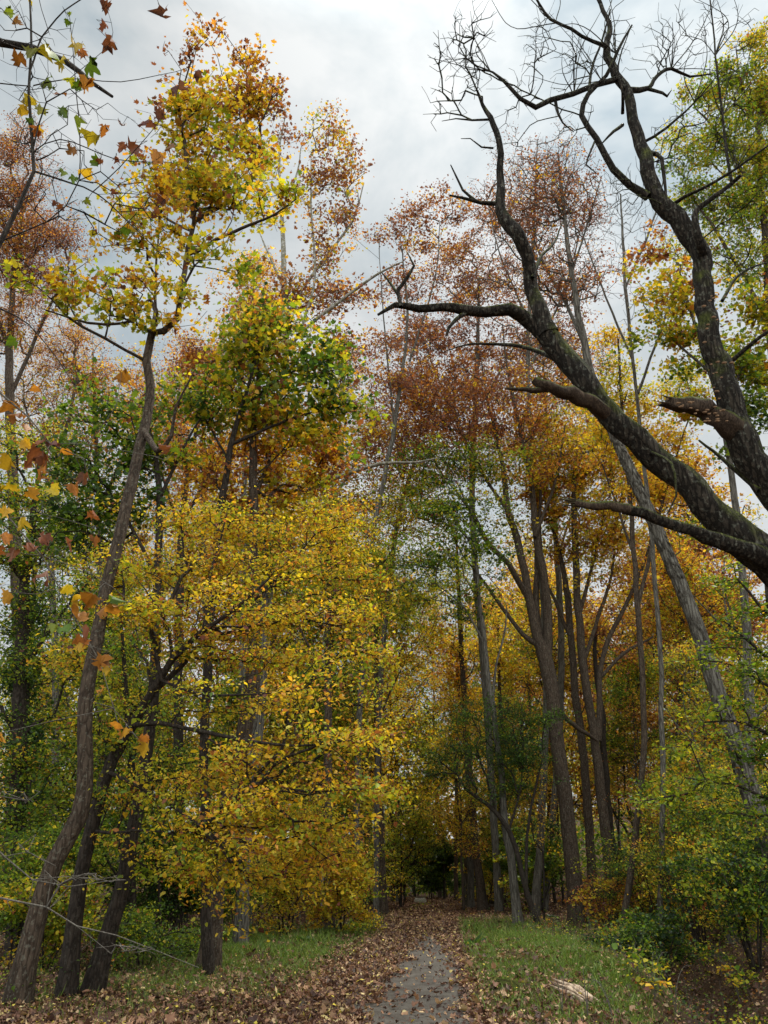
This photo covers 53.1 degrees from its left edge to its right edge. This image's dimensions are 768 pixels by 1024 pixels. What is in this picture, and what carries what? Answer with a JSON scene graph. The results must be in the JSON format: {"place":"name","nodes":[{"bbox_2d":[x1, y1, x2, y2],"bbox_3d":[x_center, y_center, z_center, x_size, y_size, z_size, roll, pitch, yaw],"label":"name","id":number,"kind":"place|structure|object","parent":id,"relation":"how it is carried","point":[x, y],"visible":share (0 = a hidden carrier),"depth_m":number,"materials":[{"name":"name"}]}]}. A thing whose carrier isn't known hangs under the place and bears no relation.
{"place":"outdoors","nodes":[
{"label":"outdoors","id":0,"kind":"place"},
{"bbox_2d":[0,770,767,1023],"bbox_3d":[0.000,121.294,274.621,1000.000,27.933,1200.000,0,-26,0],"label":"ground","id":1,"kind":"structure","parent":0,"point":[716,986],"depth_m":16.20,"materials":[{"name":"soil"}]},
{"bbox_2d":[0,534,65,884],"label":"ivy clad tree","id":2,"kind":"object","parent":1,"relation":"on","point":[28,695],"visible":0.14,"depth_m":25.80,"materials":[{"name":"green plant"}]},
{"bbox_2d":[0,105,99,911],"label":"red oak","id":3,"kind":"object","parent":1,"relation":"on","point":[25,248],"visible":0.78,"depth_m":39.74,"materials":[{"name":"brown plant"}]},
{"bbox_2d":[0,525,129,870],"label":"background tree","id":4,"kind":"object","parent":1,"relation":"on","point":[49,691],"visible":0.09,"depth_m":39.66,"materials":[{"name":"green plant"}]},
{"bbox_2d":[0,868,134,969],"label":"shrub","id":5,"kind":"object","parent":1,"relation":"on","point":[54,932],"visible":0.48,"depth_m":15.62,"materials":[{"name":"green plant"}]},
{"bbox_2d":[0,412,138,952],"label":"beech","id":6,"kind":"object","parent":1,"relation":"on","point":[20,672],"visible":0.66,"depth_m":21.21,"materials":[{"name":"green plant"}]},
{"bbox_2d":[0,267,144,824],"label":"red maple","id":7,"kind":"object","parent":1,"relation":"on","point":[57,366],"visible":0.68,"depth_m":43.72,"materials":[{"name":"grey plant"}]},
{"bbox_2d":[0,802,152,962],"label":"shrub","id":8,"kind":"object","parent":1,"relation":"on","point":[43,845],"visible":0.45,"depth_m":17.16,"materials":[{"name":"green plant"}]},
{"bbox_2d":[0,625,180,915],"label":"background tree","id":9,"kind":"object","parent":1,"relation":"on","point":[56,794],"visible":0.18,"depth_m":27.07,"materials":[{"name":"green plant"}]},
{"bbox_2d":[0,369,181,757],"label":"sycamore","id":10,"kind":"object","parent":1,"relation":"on","point":[37,455],"visible":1,"depth_m":5.49,"materials":[{"name":"orange plant"}]},
{"bbox_2d":[0,786,198,967],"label":"young beech","id":11,"kind":"object","parent":1,"relation":"on","point":[73,877],"visible":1,"depth_m":5.01,"materials":[{"name":"grey plant"}]},
{"bbox_2d":[0,0,203,384],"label":"sycamore","id":12,"kind":"object","parent":1,"relation":"on","point":[84,82],"visible":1,"depth_m":7.40,"materials":[{"name":"orange plant"}]},
{"bbox_2d":[43,554,170,826],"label":"background tree","id":13,"kind":"object","parent":1,"relation":"on","point":[117,632],"visible":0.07,"depth_m":47.23,"materials":[{"name":"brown plant"}]},
{"bbox_2d":[0,326,217,910],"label":"tulip tree","id":14,"kind":"object","parent":1,"relation":"on","point":[134,524],"visible":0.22,"depth_m":43.44,"materials":[{"name":"green plant"}]},
{"bbox_2d":[0,612,239,951],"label":"beech","id":15,"kind":"object","parent":1,"relation":"on","point":[131,897],"visible":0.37,"depth_m":20.97,"materials":[{"name":"green plant"}]},
{"bbox_2d":[0,357,247,995],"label":"young tulip tree","id":16,"kind":"object","parent":1,"relation":"on","point":[97,973],"visible":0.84,"depth_m":18.81,"materials":[{"name":"green plant"}]},
{"bbox_2d":[49,541,218,896],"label":"background tree","id":17,"kind":"object","parent":1,"relation":"on","point":[163,731],"visible":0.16,"depth_m":37.79,"materials":[{"name":"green plant"}]},
{"bbox_2d":[0,0,313,1007],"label":"tulip tree","id":18,"kind":"object","parent":1,"relation":"on","point":[198,176],"visible":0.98,"depth_m":17.91,"materials":[{"name":"yellow plant"}]},
{"bbox_2d":[81,890,238,968],"bbox_3d":[-5.239,9.098,16.765,3.336,1.552,3.144,-9,-27,17],"label":"shrub","id":19,"kind":"object","parent":1,"relation":"on","point":[139,933],"visible":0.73,"depth_m":16.42,"materials":[{"name":"green plant"}]},
{"bbox_2d":[109,515,239,892],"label":"background tree","id":20,"kind":"object","parent":1,"relation":"on","point":[187,595],"visible":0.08,"depth_m":48.66,"materials":[{"name":"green plant"}]},
{"bbox_2d":[102,353,258,923],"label":"red maple","id":21,"kind":"object","parent":1,"relation":"on","point":[178,735],"visible":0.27,"depth_m":36.77,"materials":[{"name":"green plant"}]},
{"bbox_2d":[97,824,275,938],"bbox_3d":[-5.863,10.482,22.021,4.346,3.299,4.976,-18,-31,32],"label":"shrub","id":22,"kind":"object","parent":1,"relation":"on","point":[173,897],"visible":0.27,"depth_m":21.40,"materials":[{"name":"green plant"}]},
{"bbox_2d":[100,314,315,913],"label":"red maple","id":23,"kind":"object","parent":1,"relation":"on","point":[204,545],"visible":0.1,"depth_m":46.47,"materials":[{"name":"grey plant"}]},
{"bbox_2d":[157,242,292,924],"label":"tulip tree","id":24,"kind":"object","parent":1,"relation":"on","point":[191,356],"visible":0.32,"depth_m":39.28,"materials":[{"name":"yellow plant"}]},
{"bbox_2d":[173,670,281,867],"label":"background tree","id":25,"kind":"object","parent":1,"relation":"on","point":[230,702],"visible":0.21,"depth_m":30.89,"materials":[{"name":"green plant"}]},
{"bbox_2d":[26,480,431,997],"bbox_3d":[-2.955,3.294,13.709,7.423,9.544,5.864,0,-26,0],"label":"hornbeam","id":26,"kind":"object","parent":1,"relation":"on","point":[198,831],"visible":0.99,"depth_m":13.12,"materials":[{"name":"yellow plant"}]},
{"bbox_2d":[155,495,322,913],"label":"background tree","id":27,"kind":"object","parent":1,"relation":"on","point":[268,675],"visible":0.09,"depth_m":39.27,"materials":[{"name":"yellow plant"}]},
{"bbox_2d":[133,281,394,974],"bbox_3d":[-3.307,1.298,19.343,7.206,17.977,4.225,0,-26,0],"label":"maple","id":28,"kind":"object","parent":1,"relation":"on","point":[258,338],"visible":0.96,"depth_m":21.02,"materials":[{"name":"green plant"}]},
{"bbox_2d":[146,413,383,943],"bbox_3d":[-4.152,3.652,24.419,7.418,17.989,4.954,9,-27,-17],"label":"tulip tree","id":29,"kind":"object","parent":1,"relation":"on","point":[244,918],"visible":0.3,"depth_m":25.09,"materials":[{"name":"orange plant"}]},
{"bbox_2d":[152,322,378,969],"bbox_3d":[-3.683,2.079,20.476,7.113,17.464,4.326,0,-26,0],"label":"tulip tree","id":30,"kind":"object","parent":1,"relation":"on","point":[265,474],"visible":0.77,"depth_m":21.40,"materials":[{"name":"brown plant"}]},
{"bbox_2d":[213,548,355,909],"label":"background tree","id":31,"kind":"object","parent":1,"relation":"on","point":[293,626],"visible":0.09,"depth_m":43.93,"materials":[{"name":"yellow plant"}]},
{"bbox_2d":[249,777,351,935],"bbox_3d":[-2.960,10.874,24.419,4.026,4.791,3.768,0,-26,0],"label":"shrub","id":32,"kind":"object","parent":1,"relation":"on","point":[281,897],"visible":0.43,"depth_m":23.90,"materials":[{"name":"yellow plant"}]},
{"bbox_2d":[264,634,356,918],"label":"slim tree","id":33,"kind":"object","parent":1,"relation":"on","point":[297,669],"visible":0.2,"depth_m":37.14,"materials":[{"name":"yellow plant"}]},
{"bbox_2d":[270,660,378,920],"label":"background tree","id":34,"kind":"object","parent":1,"relation":"on","point":[337,710],"visible":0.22,"depth_m":32.63,"materials":[{"name":"yellow plant"}]},
{"bbox_2d":[227,335,434,905],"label":"sycamore","id":35,"kind":"object","parent":1,"relation":"on","point":[376,432],"visible":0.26,"depth_m":40.64,"materials":[{"name":"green plant"}]},
{"bbox_2d":[218,97,444,911],"bbox_3d":[-2.220,-4.266,29.715,10.814,36.698,5.028,-10,-28,20],"label":"sycamore","id":36,"kind":"object","parent":1,"relation":"on","point":[329,249],"visible":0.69,"depth_m":33.53,"materials":[{"name":"orange plant"}]},
{"bbox_2d":[263,534,416,898],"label":"background tree","id":37,"kind":"object","parent":1,"relation":"on","point":[353,721],"visible":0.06,"depth_m":45.05,"materials":[{"name":"yellow plant"}]},
{"bbox_2d":[293,829,391,932],"bbox_3d":[-1.348,12.043,25.190,3.246,3.236,3.110,0,-26,0],"label":"shrub","id":38,"kind":"object","parent":1,"relation":"on","point":[359,877],"visible":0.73,"depth_m":24.76,"materials":[{"name":"yellow plant"}]},
{"bbox_2d":[272,482,448,929],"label":"oak","id":39,"kind":"object","parent":1,"relation":"on","point":[329,644],"visible":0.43,"depth_m":31.56,"materials":[{"name":"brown plant"}]},
{"bbox_2d":[0,909,744,1023],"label":"grass","id":40,"kind":"structure","parent":1,"relation":"on","point":[305,948],"depth_m":14.79,"materials":[{"name":"green plant"}]},
{"bbox_2d":[332,696,412,906],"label":"background tree","id":41,"kind":"object","parent":1,"relation":"on","point":[371,811],"visible":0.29,"depth_m":39.09,"materials":[{"name":"yellow plant"}]},
{"bbox_2d":[305,584,440,909],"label":"oak","id":42,"kind":"object","parent":1,"relation":"on","point":[399,702],"visible":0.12,"depth_m":45.19,"materials":[{"name":"brown plant"}]},
{"bbox_2d":[0,885,767,1023],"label":"fallen leaves","id":43,"kind":"object","parent":1,"relation":"on","point":[470,1008],"visible":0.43,"depth_m":12.90,"materials":[{"name":"brown plant"}]},
{"bbox_2d":[0,901,767,1023],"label":"weeds","id":44,"kind":"object","parent":1,"relation":"on","point":[560,931],"visible":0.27,"depth_m":16.19,"materials":[{"name":"green plant"}]},
{"bbox_2d":[0,770,767,896],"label":"undergrowth","id":45,"kind":"object","parent":1,"relation":"on","point":[579,834],"visible":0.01,"depth_m":68.28,"materials":[{"name":"green plant"}]},
{"bbox_2d":[0,648,767,889],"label":"distant wood","id":46,"kind":"object","parent":1,"relation":"on","point":[191,722],"visible":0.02,"depth_m":97.63,"materials":[{"name":"brown plant"}]},
{"bbox_2d":[314,537,460,914],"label":"oak","id":47,"kind":"object","parent":1,"relation":"on","point":[383,905],"visible":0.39,"depth_m":41.74,"materials":[{"name":"brown plant"}]},
{"bbox_2d":[334,537,459,904],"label":"background tree","id":48,"kind":"object","parent":1,"relation":"on","point":[393,756],"visible":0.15,"depth_m":49.57,"materials":[{"name":"yellow plant"}]},
{"bbox_2d":[348,794,454,906],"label":"shrub","id":49,"kind":"object","parent":1,"relation":"on","point":[415,824],"visible":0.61,"depth_m":43.86,"materials":[{"name":"green plant"}]},
{"bbox_2d":[336,174,493,918],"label":"sycamore","id":50,"kind":"object","parent":1,"relation":"on","point":[421,324],"visible":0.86,"depth_m":42.60,"materials":[{"name":"brown plant"}]},
{"bbox_2d":[362,579,479,901],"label":"background tree","id":51,"kind":"object","parent":1,"relation":"on","point":[419,728],"visible":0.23,"depth_m":54.52,"materials":[{"name":"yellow plant"}]},
{"bbox_2d":[346,326,514,914],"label":"red oak","id":52,"kind":"object","parent":1,"relation":"on","point":[377,808],"visible":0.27,"depth_m":44.72,"materials":[{"name":"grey plant"}]},
{"bbox_2d":[404,836,463,898],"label":"shrub","id":53,"kind":"object","parent":1,"relation":"on","point":[448,857],"visible":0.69,"depth_m":55.13,"materials":[{"name":"green plant"}]},
{"bbox_2d":[384,578,486,897],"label":"background tree","id":54,"kind":"object","parent":1,"relation":"on","point":[451,795],"visible":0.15,"depth_m":64.02,"materials":[{"name":"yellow plant"}]},
{"bbox_2d":[398,659,483,900],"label":"slim tree","id":55,"kind":"object","parent":1,"relation":"on","point":[456,889],"visible":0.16,"depth_m":56.58,"materials":[{"name":"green plant"}]},
{"bbox_2d":[352,185,539,912],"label":"red oak","id":56,"kind":"object","parent":1,"relation":"on","point":[462,282],"visible":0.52,"depth_m":52.81,"materials":[{"name":"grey plant"}]},
{"bbox_2d":[363,472,530,923],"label":"oak","id":57,"kind":"object","parent":1,"relation":"on","point":[441,512],"visible":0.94,"depth_m":34.87,"materials":[{"name":"green plant"}]},
{"bbox_2d":[411,632,496,908],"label":"slim tree","id":58,"kind":"object","parent":1,"relation":"on","point":[470,865],"visible":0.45,"depth_m":47.32,"materials":[{"name":"yellow plant"}]},
{"bbox_2d":[395,544,520,910],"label":"oak","id":59,"kind":"object","parent":1,"relation":"on","point":[481,894],"visible":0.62,"depth_m":44.80,"materials":[{"name":"brown plant"}]},
{"bbox_2d":[416,681,510,911],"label":"background tree","id":60,"kind":"object","parent":1,"relation":"on","point":[455,820],"visible":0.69,"depth_m":41.02,"materials":[{"name":"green plant"}]},
{"bbox_2d":[418,611,517,904],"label":"slim tree","id":61,"kind":"object","parent":1,"relation":"on","point":[465,634],"visible":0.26,"depth_m":50.78,"materials":[{"name":"green plant"}]},
{"bbox_2d":[351,324,607,925],"bbox_3d":[4.666,2.901,37.985,13.337,31.099,8.683,0,-26,0],"label":"oak","id":62,"kind":"object","parent":1,"relation":"on","point":[540,640],"visible":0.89,"depth_m":39.17,"materials":[{"name":"brown plant"}]},
{"bbox_2d":[429,799,536,903],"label":"shrub","id":63,"kind":"object","parent":1,"relation":"on","point":[488,876],"visible":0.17,"depth_m":45.24,"materials":[{"name":"green plant"}]},
{"bbox_2d":[397,692,585,924],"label":"tree","id":64,"kind":"object","parent":1,"relation":"on","point":[520,759],"visible":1,"depth_m":30.63,"materials":[{"name":"green plant"}]},
{"bbox_2d":[462,721,538,880],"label":"background tree","id":65,"kind":"object","parent":1,"relation":"on","point":[486,860],"visible":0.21,"depth_m":42.90,"materials":[{"name":"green plant"}]},
{"bbox_2d":[464,599,541,903],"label":"slim tree","id":66,"kind":"object","parent":1,"relation":"on","point":[512,671],"visible":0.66,"depth_m":47.70,"materials":[{"name":"yellow plant"}]},
{"bbox_2d":[473,523,581,814],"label":"background tree","id":67,"kind":"object","parent":1,"relation":"on","point":[508,586],"visible":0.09,"depth_m":68.26,"materials":[{"name":"orange plant"}]},
{"bbox_2d":[446,119,615,915],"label":"red oak","id":68,"kind":"object","parent":1,"relation":"on","point":[536,884],"visible":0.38,"depth_m":49.23,"materials":[{"name":"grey plant"}]},
{"bbox_2d":[476,813,585,910],"bbox_3d":[7.160,17.464,38.497,4.838,4.704,5.733,14,-29,-26],"label":"shrub","id":69,"kind":"object","parent":1,"relation":"on","point":[555,862],"visible":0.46,"depth_m":37.95,"materials":[{"name":"green plant"}]},
{"bbox_2d":[498,743,585,919],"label":"sapling","id":70,"kind":"object","parent":1,"relation":"on","point":[545,817],"visible":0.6,"depth_m":33.12,"materials":[{"name":"green plant"}]},
{"bbox_2d":[441,297,652,911],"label":"tulip tree","id":71,"kind":"object","parent":1,"relation":"on","point":[561,658],"visible":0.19,"depth_m":49.04,"materials":[{"name":"orange plant"}]},
{"bbox_2d":[490,404,627,918],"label":"oak","id":72,"kind":"object","parent":1,"relation":"on","point":[550,552],"visible":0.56,"depth_m":40.03,"materials":[{"name":"brown plant"}]},
{"bbox_2d":[492,551,631,834],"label":"background tree","id":73,"kind":"object","parent":1,"relation":"on","point":[574,735],"visible":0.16,"depth_m":50.44,"materials":[{"name":"orange plant"}]},
{"bbox_2d":[377,1,767,587],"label":"mossy tree","id":74,"kind":"object","parent":1,"relation":"on","point":[739,537],"visible":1,"depth_m":7.57,"materials":[{"name":"brown plant"}]},
{"bbox_2d":[513,559,637,889],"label":"background tree","id":75,"kind":"object","parent":1,"relation":"on","point":[569,690],"visible":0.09,"depth_m":54.98,"materials":[{"name":"orange plant"}]},
{"bbox_2d":[429,0,767,510],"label":"mossy tree","id":76,"kind":"object","parent":1,"relation":"on","point":[726,417],"visible":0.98,"depth_m":10.48,"materials":[{"name":"green plant"}]},
{"bbox_2d":[557,873,640,926],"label":"shrub","id":77,"kind":"object","parent":1,"relation":"on","point":[603,906],"visible":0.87,"depth_m":27.65,"materials":[{"name":"green plant"}]},
{"bbox_2d":[513,384,705,920],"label":"oak","id":78,"kind":"object","parent":1,"relation":"on","point":[594,721],"visible":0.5,"depth_m":38.49,"materials":[{"name":"brown plant"}]},
{"bbox_2d":[567,595,666,915],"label":"oak","id":79,"kind":"object","parent":1,"relation":"on","point":[603,749],"visible":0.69,"depth_m":37.67,"materials":[{"name":"orange plant"}]},
{"bbox_2d":[468,134,767,882],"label":"shagbark hickory","id":80,"kind":"object","parent":1,"relation":"on","point":[696,624],"visible":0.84,"depth_m":26.50,"materials":[{"name":"brown plant"}]},
{"bbox_2d":[569,586,676,847],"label":"background tree","id":81,"kind":"object","parent":1,"relation":"on","point":[614,643],"visible":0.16,"depth_m":51.28,"materials":[{"name":"orange plant"}]},
{"bbox_2d":[571,827,688,947],"bbox_3d":[9.743,13.700,28.069,4.706,4.373,4.653,9,-27,-17],"label":"shrub","id":82,"kind":"object","parent":1,"relation":"on","point":[615,873],"visible":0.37,"depth_m":28.19,"materials":[{"name":"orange plant"}]},
{"bbox_2d":[580,919,679,972],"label":"shrub","id":83,"kind":"object","parent":1,"relation":"on","point":[633,934],"visible":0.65,"depth_m":16.04,"materials":[{"name":"green plant"}]},
{"bbox_2d":[568,654,692,875],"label":"background tree","id":84,"kind":"object","parent":1,"relation":"on","point":[615,743],"visible":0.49,"depth_m":37.37,"materials":[{"name":"green plant"}]},
{"bbox_2d":[551,156,725,972],"bbox_3d":[11.605,-1.639,29.669,8.629,33.906,3.820,0,-26,0],"label":"bare tree","id":85,"kind":"object","parent":1,"relation":"on","point":[660,662],"visible":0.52,"depth_m":31.04,"materials":[{"name":"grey plant"}]},
{"bbox_2d":[602,684,680,879],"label":"sapling","id":86,"kind":"object","parent":1,"relation":"on","point":[636,709],"visible":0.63,"depth_m":35.66,"materials":[{"name":"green plant"}]},
{"bbox_2d":[582,761,706,940],"bbox_3d":[11.424,13.426,30.483,7.221,6.513,6.384,0,-26,0],"label":"shrub","id":87,"kind":"object","parent":1,"relation":"on","point":[615,881],"visible":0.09,"depth_m":29.81,"materials":[{"name":"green plant"}]},
{"bbox_2d":[564,322,742,924],"bbox_3d":[12.193,2.787,32.132,8.483,26.416,4.289,0,-26,0],"label":"tulip tree","id":88,"kind":"object","parent":1,"relation":"on","point":[658,498],"visible":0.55,"depth_m":34.51,"materials":[{"name":"yellow plant"}]},
{"bbox_2d":[602,901,724,981],"bbox_3d":[6.831,10.600,18.820,2.971,1.942,2.806,-5,-26,11],"label":"shrub","id":89,"kind":"object","parent":1,"relation":"on","point":[665,932],"visible":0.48,"depth_m":18.75,"materials":[{"name":"green plant"}]},
{"bbox_2d":[589,519,766,788],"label":"background tree","id":90,"kind":"object","parent":1,"relation":"on","point":[627,581],"visible":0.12,"depth_m":48.54,"materials":[{"name":"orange plant"}]},
{"bbox_2d":[607,531,767,897],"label":"tulip tree","id":91,"kind":"object","parent":1,"relation":"on","point":[721,554],"visible":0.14,"depth_m":41.71,"materials":[{"name":"yellow plant"}]},
{"bbox_2d":[610,215,767,943],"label":"maple","id":92,"kind":"object","parent":1,"relation":"on","point":[751,369],"visible":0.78,"depth_m":29.78,"materials":[{"name":"yellow plant"}]},
{"bbox_2d":[610,785,767,950],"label":"shrub","id":93,"kind":"object","parent":1,"relation":"on","point":[655,862],"visible":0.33,"depth_m":22.58,"materials":[{"name":"green plant"}]},
{"bbox_2d":[613,555,767,834],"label":"beech","id":94,"kind":"object","parent":1,"relation":"on","point":[738,674],"visible":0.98,"depth_m":14.16,"materials":[{"name":"green plant"}]},
{"bbox_2d":[618,636,766,906],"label":"background tree","id":95,"kind":"object","parent":1,"relation":"on","point":[670,662],"visible":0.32,"depth_m":29.35,"materials":[{"name":"yellow plant"}]},
{"bbox_2d":[617,443,767,753],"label":"background tree","id":96,"kind":"object","parent":1,"relation":"on","point":[698,545],"visible":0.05,"depth_m":49.93,"materials":[{"name":"yellow plant"}]},
{"bbox_2d":[618,528,767,840],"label":"background tree","id":97,"kind":"object","parent":1,"relation":"on","point":[668,605],"visible":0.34,"depth_m":39.61,"materials":[{"name":"yellow plant"}]},
{"bbox_2d":[625,742,767,925],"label":"shrub","id":98,"kind":"object","parent":1,"relation":"on","point":[670,785],"visible":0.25,"depth_m":24.66,"materials":[{"name":"green plant"}]},
{"bbox_2d":[636,494,767,831],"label":"background tree","id":99,"kind":"object","parent":1,"relation":"on","point":[761,692],"visible":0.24,"depth_m":33.67,"materials":[{"name":"green plant"}]},
{"bbox_2d":[647,812,767,971],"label":"shrub","id":100,"kind":"object","parent":1,"relation":"on","point":[738,875],"visible":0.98,"depth_m":17.24,"materials":[{"name":"green plant"}]},
{"bbox_2d":[650,16,767,875],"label":"white oak","id":101,"kind":"object","parent":1,"relation":"on","point":[758,162],"visible":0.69,"depth_m":42.53,"materials":[{"name":"brown plant"}]},
{"bbox_2d":[652,761,767,916],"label":"shrub","id":102,"kind":"object","parent":1,"relation":"on","point":[734,801],"visible":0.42,"depth_m":21.22,"materials":[{"name":"green plant"}]},
{"bbox_2d":[0,0,767,839],"label":"sky","id":103,"kind":"structure","parent":0,"point":[371,55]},
{"bbox_2d":[296,917,472,1023],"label":"path","id":104,"kind":"structure","parent":0,"point":[406,1005],"depth_m":12.55,"materials":[{"name":"grey gravel"}]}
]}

